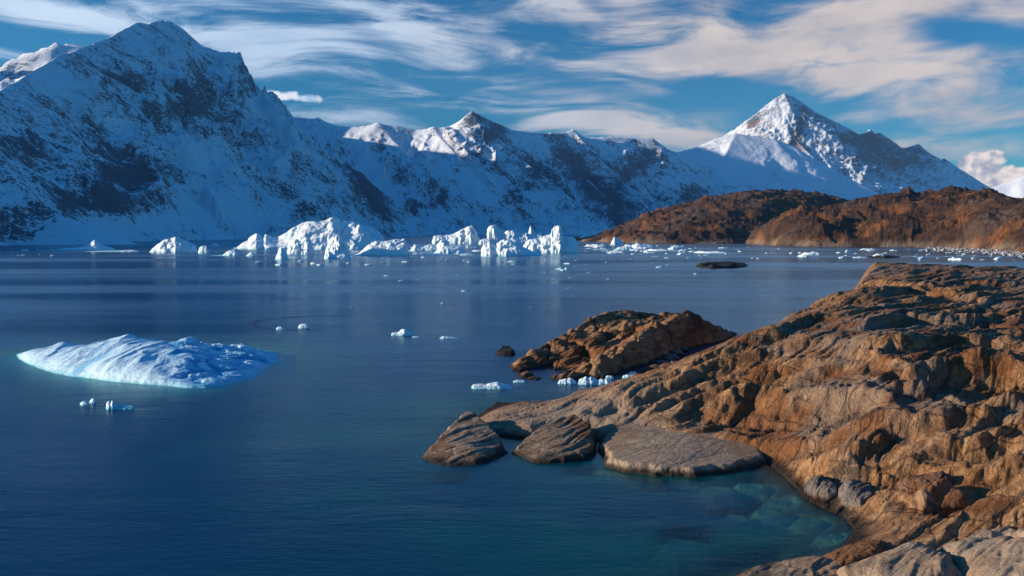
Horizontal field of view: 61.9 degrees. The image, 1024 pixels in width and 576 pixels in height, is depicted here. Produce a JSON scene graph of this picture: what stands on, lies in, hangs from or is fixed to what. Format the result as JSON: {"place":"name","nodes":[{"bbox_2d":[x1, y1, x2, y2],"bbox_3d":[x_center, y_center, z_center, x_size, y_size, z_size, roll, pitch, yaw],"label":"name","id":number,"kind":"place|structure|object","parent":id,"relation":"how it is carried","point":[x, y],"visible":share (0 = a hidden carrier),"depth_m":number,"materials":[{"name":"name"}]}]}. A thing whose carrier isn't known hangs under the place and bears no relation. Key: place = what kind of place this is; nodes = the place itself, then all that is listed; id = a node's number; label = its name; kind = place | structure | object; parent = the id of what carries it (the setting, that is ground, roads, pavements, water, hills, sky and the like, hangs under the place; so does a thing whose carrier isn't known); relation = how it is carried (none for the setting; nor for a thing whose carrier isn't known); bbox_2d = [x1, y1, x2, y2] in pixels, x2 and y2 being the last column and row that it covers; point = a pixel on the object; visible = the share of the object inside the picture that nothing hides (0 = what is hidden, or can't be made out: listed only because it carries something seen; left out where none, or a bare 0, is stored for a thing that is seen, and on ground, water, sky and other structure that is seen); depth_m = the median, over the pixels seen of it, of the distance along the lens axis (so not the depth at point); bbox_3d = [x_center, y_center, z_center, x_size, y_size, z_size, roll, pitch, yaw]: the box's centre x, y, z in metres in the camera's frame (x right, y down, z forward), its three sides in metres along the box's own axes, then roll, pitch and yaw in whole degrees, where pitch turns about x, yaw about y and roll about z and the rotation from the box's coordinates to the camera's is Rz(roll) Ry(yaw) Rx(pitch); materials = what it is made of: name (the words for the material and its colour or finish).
{"place":"outdoors","nodes":[
{"label":"outdoors","id":0,"kind":"place"},
{"bbox_2d":[0,42,84,81],"bbox_3d":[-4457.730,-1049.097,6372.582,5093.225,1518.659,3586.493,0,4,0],"label":"mountain","id":1,"kind":"structure","parent":0,"point":[23,64],"depth_m":6103.09,"materials":[{"name":"white snow"}]},
{"bbox_2d":[0,20,425,244],"bbox_3d":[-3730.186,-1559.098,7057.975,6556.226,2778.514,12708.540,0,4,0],"label":"mountain","id":2,"kind":"structure","parent":0,"point":[161,130],"depth_m":3017.43,"materials":[{"name":"snow"}]},
{"bbox_2d":[293,111,724,234],"bbox_3d":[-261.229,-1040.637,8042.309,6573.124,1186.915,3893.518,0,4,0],"label":"mountain","id":3,"kind":"structure","parent":0,"point":[479,174],"depth_m":7151.91,"materials":[{"name":"white snow"}]},
{"bbox_2d":[0,235,1023,575],"bbox_3d":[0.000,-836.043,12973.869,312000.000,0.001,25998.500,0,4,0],"label":"water","id":4,"kind":"structure","parent":0,"point":[316,465],"depth_m":114.26,"materials":[{"name":"blue liquid"}]},
{"bbox_2d":[80,401,89,404],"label":"ice chunk","id":5,"kind":"object","parent":4,"relation":"on","point":[84,403],"visible":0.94,"depth_m":123.06,"materials":[{"name":"white ice"}]},
{"bbox_2d":[58,240,115,249],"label":"iceberg","id":6,"kind":"object","parent":4,"relation":"on","point":[94,245],"visible":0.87,"depth_m":1131.12,"materials":[{"name":"ice"}]},
{"bbox_2d":[87,250,139,251],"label":"iceberg","id":7,"kind":"object","parent":4,"relation":"on","point":[117,251],"visible":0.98,"depth_m":1039.13,"materials":[{"name":"white ice"}]},
{"bbox_2d":[106,401,133,409],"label":"ice floe","id":8,"kind":"object","parent":4,"relation":"on","point":[111,405],"visible":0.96,"depth_m":120.47,"materials":[{"name":"white ice"}]},
{"bbox_2d":[0,334,295,394],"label":"iceberg","id":9,"kind":"object","parent":4,"relation":"on","point":[137,364],"visible":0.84,"depth_m":149.40,"materials":[{"name":"white ice"}]},
{"bbox_2d":[149,237,196,252],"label":"iceberg","id":10,"kind":"object","parent":4,"relation":"on","point":[175,245],"visible":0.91,"depth_m":1004.21,"materials":[{"name":"white ice"}]},
{"bbox_2d":[198,246,210,252],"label":"iceberg","id":11,"kind":"object","parent":4,"relation":"on","point":[203,249],"visible":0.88,"depth_m":981.37,"materials":[{"name":"white ice"}]},
{"bbox_2d":[212,250,238,255],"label":"iceberg","id":12,"kind":"object","parent":4,"relation":"on","point":[231,253],"visible":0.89,"depth_m":873.78,"materials":[{"name":"white ice"}]},
{"bbox_2d":[275,247,288,259],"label":"iceberg","id":13,"kind":"object","parent":4,"relation":"on","point":[282,254],"visible":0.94,"depth_m":760.24,"materials":[{"name":"white ice"}]},
{"bbox_2d":[287,237,314,254],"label":"iceberg","id":14,"kind":"object","parent":4,"relation":"on","point":[304,246],"visible":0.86,"depth_m":918.42,"materials":[{"name":"white ice"}]},
{"bbox_2d":[298,323,309,327],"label":"ice chunk","id":15,"kind":"object","parent":4,"relation":"on","point":[305,325],"visible":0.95,"depth_m":220.98,"materials":[{"name":"white ice"}]},
{"bbox_2d":[234,217,384,249],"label":"iceberg","id":16,"kind":"object","parent":4,"relation":"on","point":[321,235],"visible":0.74,"depth_m":1206.63,"materials":[{"name":"white ice"}]},
{"bbox_2d":[324,251,350,258],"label":"iceberg","id":17,"kind":"object","parent":4,"relation":"on","point":[329,255],"visible":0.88,"depth_m":773.32,"materials":[{"name":"white ice"}]},
{"bbox_2d":[325,235,350,255],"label":"iceberg","id":18,"kind":"object","parent":4,"relation":"on","point":[336,245],"visible":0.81,"depth_m":861.61,"materials":[{"name":"white ice"}]},
{"bbox_2d":[355,225,363,233],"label":"iceberg","id":19,"kind":"object","parent":4,"relation":"on","point":[359,230],"visible":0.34,"depth_m":1203.46,"materials":[{"name":"white ice"}]},
{"bbox_2d":[353,238,408,255],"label":"iceberg","id":20,"kind":"object","parent":4,"relation":"on","point":[396,247],"visible":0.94,"depth_m":876.57,"materials":[{"name":"white ice"}]},
{"bbox_2d":[391,329,413,335],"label":"ice floe","id":21,"kind":"object","parent":4,"relation":"on","point":[403,332],"visible":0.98,"depth_m":205.29,"materials":[{"name":"white ice"}]},
{"bbox_2d":[410,239,445,250],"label":"iceberg","id":22,"kind":"object","parent":4,"relation":"on","point":[431,247],"visible":0.81,"depth_m":1106.88,"materials":[{"name":"white ice"}]},
{"bbox_2d":[440,336,458,338],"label":"ice floe","id":23,"kind":"object","parent":4,"relation":"on","point":[444,337],"visible":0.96,"depth_m":199.03,"materials":[{"name":"white ice"}]},
{"bbox_2d":[434,246,465,253],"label":"iceberg","id":24,"kind":"object","parent":4,"relation":"on","point":[449,250],"visible":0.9,"depth_m":966.71,"materials":[{"name":"white ice"}]},
{"bbox_2d":[432,226,480,243],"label":"iceberg","id":25,"kind":"object","parent":4,"relation":"on","point":[468,235],"visible":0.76,"depth_m":1694.33,"materials":[{"name":"white ice"}]},
{"bbox_2d":[459,253,474,255],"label":"iceberg","id":26,"kind":"object","parent":4,"relation":"on","point":[464,254],"visible":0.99,"depth_m":884.81,"materials":[{"name":"white ice"}]},
{"bbox_2d":[479,238,490,243],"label":"iceberg","id":27,"kind":"object","parent":4,"relation":"on","point":[484,241],"visible":0.73,"depth_m":1636.46,"materials":[{"name":"white ice"}]},
{"bbox_2d":[471,382,512,388],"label":"ice floe","id":28,"kind":"object","parent":4,"relation":"on","point":[495,385],"visible":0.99,"depth_m":136.17,"materials":[{"name":"white ice"}]},
{"bbox_2d":[486,225,506,243],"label":"iceberg","id":29,"kind":"object","parent":4,"relation":"on","point":[496,234],"visible":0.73,"depth_m":1688.98,"materials":[{"name":"white ice"}]},
{"bbox_2d":[495,345,515,355],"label":"skerry","id":30,"kind":"structure","parent":4,"relation":"in","point":[506,351],"depth_m":173.28,"materials":[{"name":"stone"}]},
{"bbox_2d":[481,239,541,255],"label":"iceberg","id":31,"kind":"object","parent":4,"relation":"on","point":[506,247],"visible":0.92,"depth_m":865.09,"materials":[{"name":"white ice"}]},
{"bbox_2d":[513,380,525,382],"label":"ice floe","id":32,"kind":"object","parent":4,"relation":"on","point":[519,381],"visible":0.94,"depth_m":141.40,"materials":[{"name":"white ice"}]},
{"bbox_2d":[505,230,539,242],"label":"iceberg","id":33,"kind":"object","parent":4,"relation":"on","point":[520,237],"visible":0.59,"depth_m":1808.03,"materials":[{"name":"white ice"}]},
{"bbox_2d":[529,226,542,236],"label":"iceberg","id":34,"kind":"object","parent":4,"relation":"on","point":[531,231],"visible":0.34,"depth_m":2011.17,"materials":[{"name":"white ice"}]},
{"bbox_2d":[523,225,578,253],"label":"iceberg","id":35,"kind":"object","parent":4,"relation":"on","point":[555,241],"visible":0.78,"depth_m":971.22,"materials":[{"name":"white ice"}]},
{"bbox_2d":[511,414,598,475],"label":"boulder","id":36,"kind":"object","parent":4,"relation":"in","point":[570,438],"visible":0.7,"depth_m":96.43,"materials":[{"name":"stone"}]},
{"bbox_2d":[555,267,570,269],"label":"iceberg","id":37,"kind":"object","parent":4,"relation":"on","point":[561,268],"visible":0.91,"depth_m":557.01,"materials":[{"name":"white ice"}]},
{"bbox_2d":[558,378,575,383],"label":"ice chunk","id":38,"kind":"object","parent":4,"relation":"on","point":[568,381],"visible":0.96,"depth_m":140.20,"materials":[{"name":"white ice"}]},
{"bbox_2d":[575,229,587,234],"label":"iceberg","id":39,"kind":"object","parent":4,"relation":"on","point":[581,232],"visible":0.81,"depth_m":5399.75,"materials":[{"name":"blue ice"}]},
{"bbox_2d":[577,376,596,387],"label":"ice chunk","id":40,"kind":"object","parent":4,"relation":"on","point":[586,380],"visible":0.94,"depth_m":139.90,"materials":[{"name":"white ice"}]},
{"bbox_2d":[597,378,611,386],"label":"ice chunk","id":41,"kind":"object","parent":4,"relation":"on","point":[602,382],"visible":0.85,"depth_m":139.82,"materials":[{"name":"white ice"}]},
{"bbox_2d":[611,237,623,243],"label":"iceberg","id":42,"kind":"object","parent":4,"relation":"on","point":[615,240],"visible":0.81,"depth_m":1636.56,"materials":[{"name":"white ice"}]},
{"bbox_2d":[509,310,737,401],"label":"rock outcrop","id":43,"kind":"object","parent":4,"relation":"in","point":[603,345],"visible":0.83,"depth_m":167.81,"materials":[{"name":"brown stone"}]},
{"bbox_2d":[615,246,633,249],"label":"iceberg","id":44,"kind":"object","parent":4,"relation":"on","point":[625,247],"visible":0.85,"depth_m":1174.40,"materials":[{"name":"white ice"}]},
{"bbox_2d":[633,243,654,248],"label":"iceberg","id":45,"kind":"object","parent":4,"relation":"on","point":[636,245],"visible":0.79,"depth_m":1228.14,"materials":[{"name":"white ice"}]},
{"bbox_2d":[641,368,649,372],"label":"boulder","id":46,"kind":"object","parent":4,"relation":"in","point":[644,370],"visible":0.42,"depth_m":150.74,"materials":[{"name":"brown stone"}]},
{"bbox_2d":[647,364,658,369],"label":"boulder","id":47,"kind":"object","parent":4,"relation":"in","point":[652,367],"visible":0.25,"depth_m":152.34,"materials":[{"name":"brown stone"}]},
{"bbox_2d":[648,249,668,250],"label":"ice chunk","id":48,"kind":"object","parent":4,"relation":"on","point":[657,250],"visible":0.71,"depth_m":1097.99,"materials":[{"name":"white ice"}]},
{"bbox_2d":[656,360,669,364],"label":"boulder","id":49,"kind":"object","parent":4,"relation":"in","point":[659,362],"visible":0.48,"depth_m":159.55,"materials":[{"name":"stone"}]},
{"bbox_2d":[657,363,671,367],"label":"boulder","id":50,"kind":"object","parent":4,"relation":"in","point":[663,364],"visible":0.11,"depth_m":149.48,"materials":[{"name":"brown stone"}]},
{"bbox_2d":[662,353,679,360],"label":"boulder","id":51,"kind":"object","parent":4,"relation":"in","point":[670,357],"visible":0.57,"depth_m":164.11,"materials":[{"name":"stone"}]},
{"bbox_2d":[668,245,682,248],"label":"ice chunk","id":52,"kind":"object","parent":4,"relation":"on","point":[676,247],"visible":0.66,"depth_m":1193.52,"materials":[{"name":"white ice"}]},
{"bbox_2d":[670,350,684,355],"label":"boulder","id":53,"kind":"object","parent":4,"relation":"in","point":[679,352],"visible":0.73,"depth_m":172.18,"materials":[{"name":"stone"}]},
{"bbox_2d":[681,346,688,351],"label":"boulder","id":54,"kind":"object","parent":4,"relation":"in","point":[684,349],"visible":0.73,"depth_m":178.06,"materials":[{"name":"stone"}]},
{"bbox_2d":[694,251,725,252],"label":"ice chunk","id":55,"kind":"object","parent":4,"relation":"on","point":[709,252],"visible":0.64,"depth_m":983.99,"materials":[{"name":"white ice"}]},
{"bbox_2d":[696,261,746,268],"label":"skerry","id":56,"kind":"structure","parent":4,"relation":"in","point":[718,265],"depth_m":589.91,"materials":[{"name":"grey stone"}]},
{"bbox_2d":[801,252,820,254],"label":"ice chunk","id":57,"kind":"object","parent":4,"relation":"on","point":[811,253],"visible":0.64,"depth_m":910.88,"materials":[{"name":"white ice"}]},
{"bbox_2d":[867,255,898,257],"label":"skerry","id":58,"kind":"structure","parent":4,"relation":"in","point":[889,256],"depth_m":805.92,"materials":[{"name":"grey stone"}]},
{"bbox_2d":[926,247,1023,257],"bbox_3d":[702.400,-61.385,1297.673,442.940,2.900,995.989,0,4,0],"label":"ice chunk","id":59,"kind":"object","parent":4,"relation":"on","point":[995,252],"visible":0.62,"depth_m":1058.35,"materials":[{"name":"white ice"}]},
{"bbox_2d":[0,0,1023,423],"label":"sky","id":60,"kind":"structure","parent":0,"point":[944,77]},
{"bbox_2d":[573,188,848,243],"bbox_3d":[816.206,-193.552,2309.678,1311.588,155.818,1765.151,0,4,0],"label":"hill","id":61,"kind":"structure","parent":0,"point":[734,218],"depth_m":1979.06,"materials":[{"name":"brown stone"}]},
{"bbox_2d":[440,262,1023,575],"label":"rocky shore","id":62,"kind":"structure","parent":0,"point":[882,379],"depth_m":97.83,"materials":[{"name":"brown stone"}]},
{"bbox_2d":[421,411,507,481],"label":"boulder","id":63,"kind":"object","parent":62,"relation":"on","point":[469,438],"visible":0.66,"depth_m":95.78,"materials":[{"name":"brown stone"}]},
{"bbox_2d":[590,423,767,492],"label":"rock slab","id":64,"kind":"object","parent":62,"relation":"on","point":[647,450],"visible":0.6,"depth_m":91.34,"materials":[{"name":"stone"}]},
{"bbox_2d":[737,556,840,575],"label":"rock slab","id":65,"kind":"object","parent":62,"relation":"on","point":[812,566],"visible":0.96,"depth_m":61.73,"materials":[{"name":"grey stone"}]},
{"bbox_2d":[804,475,837,500],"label":"boulder","id":66,"kind":"object","parent":62,"relation":"on","point":[818,487],"visible":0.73,"depth_m":79.63,"materials":[{"name":"grey stone"}]},
{"bbox_2d":[822,539,884,566],"bbox_3d":[25.979,20.604,64.461,7.642,2.481,4.257,-2,4,-31],"label":"boulder","id":67,"kind":"object","parent":62,"relation":"on","point":[849,554],"visible":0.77,"depth_m":63.75,"materials":[{"name":"brown stone"}]},
{"bbox_2d":[837,479,872,506],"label":"boulder","id":68,"kind":"object","parent":62,"relation":"on","point":[855,492],"visible":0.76,"depth_m":76.92,"materials":[{"name":"grey stone"}]},
{"bbox_2d":[837,541,962,575],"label":"rock slab","id":69,"kind":"object","parent":62,"relation":"on","point":[912,558],"visible":1,"depth_m":59.92,"materials":[{"name":"grey stone"}]},
{"bbox_2d":[895,471,951,491],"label":"boulder","id":70,"kind":"object","parent":62,"relation":"on","point":[914,483],"visible":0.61,"depth_m":75.43,"materials":[{"name":"brown stone"}]},
{"bbox_2d":[909,478,968,513],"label":"boulder","id":71,"kind":"object","parent":62,"relation":"on","point":[943,496],"visible":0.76,"depth_m":72.29,"materials":[{"name":"brown stone"}]},
{"bbox_2d":[939,535,1023,575],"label":"rock slab","id":72,"kind":"object","parent":62,"relation":"on","point":[1003,555],"visible":0.94,"depth_m":59.67,"materials":[{"name":"grey stone"}]},
{"bbox_2d":[970,525,1023,537],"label":"rock slab","id":73,"kind":"object","parent":62,"relation":"on","point":[1007,530],"visible":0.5,"depth_m":64.38,"materials":[{"name":"grey stone"}]},
{"bbox_2d":[679,134,881,199],"bbox_3d":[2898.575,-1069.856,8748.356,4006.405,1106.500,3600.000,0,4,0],"label":"mountain","id":74,"kind":"structure","parent":0,"point":[739,162],"depth_m":8637.75,"materials":[{"name":"white snow"}]},
{"bbox_2d":[724,93,988,193],"bbox_3d":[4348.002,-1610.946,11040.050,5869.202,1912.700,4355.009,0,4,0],"label":"mountain","id":75,"kind":"structure","parent":0,"point":[880,163],"depth_m":10849.11,"materials":[{"name":"white snow"}]},
{"bbox_2d":[746,185,1023,252],"bbox_3d":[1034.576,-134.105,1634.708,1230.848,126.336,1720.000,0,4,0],"label":"hill","id":76,"kind":"structure","parent":0,"point":[959,217],"depth_m":1409.91,"materials":[{"name":"brown stone"}]},
{"bbox_2d":[990,176,1023,197],"bbox_3d":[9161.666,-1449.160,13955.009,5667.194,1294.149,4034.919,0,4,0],"label":"cloud","id":77,"kind":"structure","parent":0,"point":[1014,188],"depth_m":13766.78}
]}

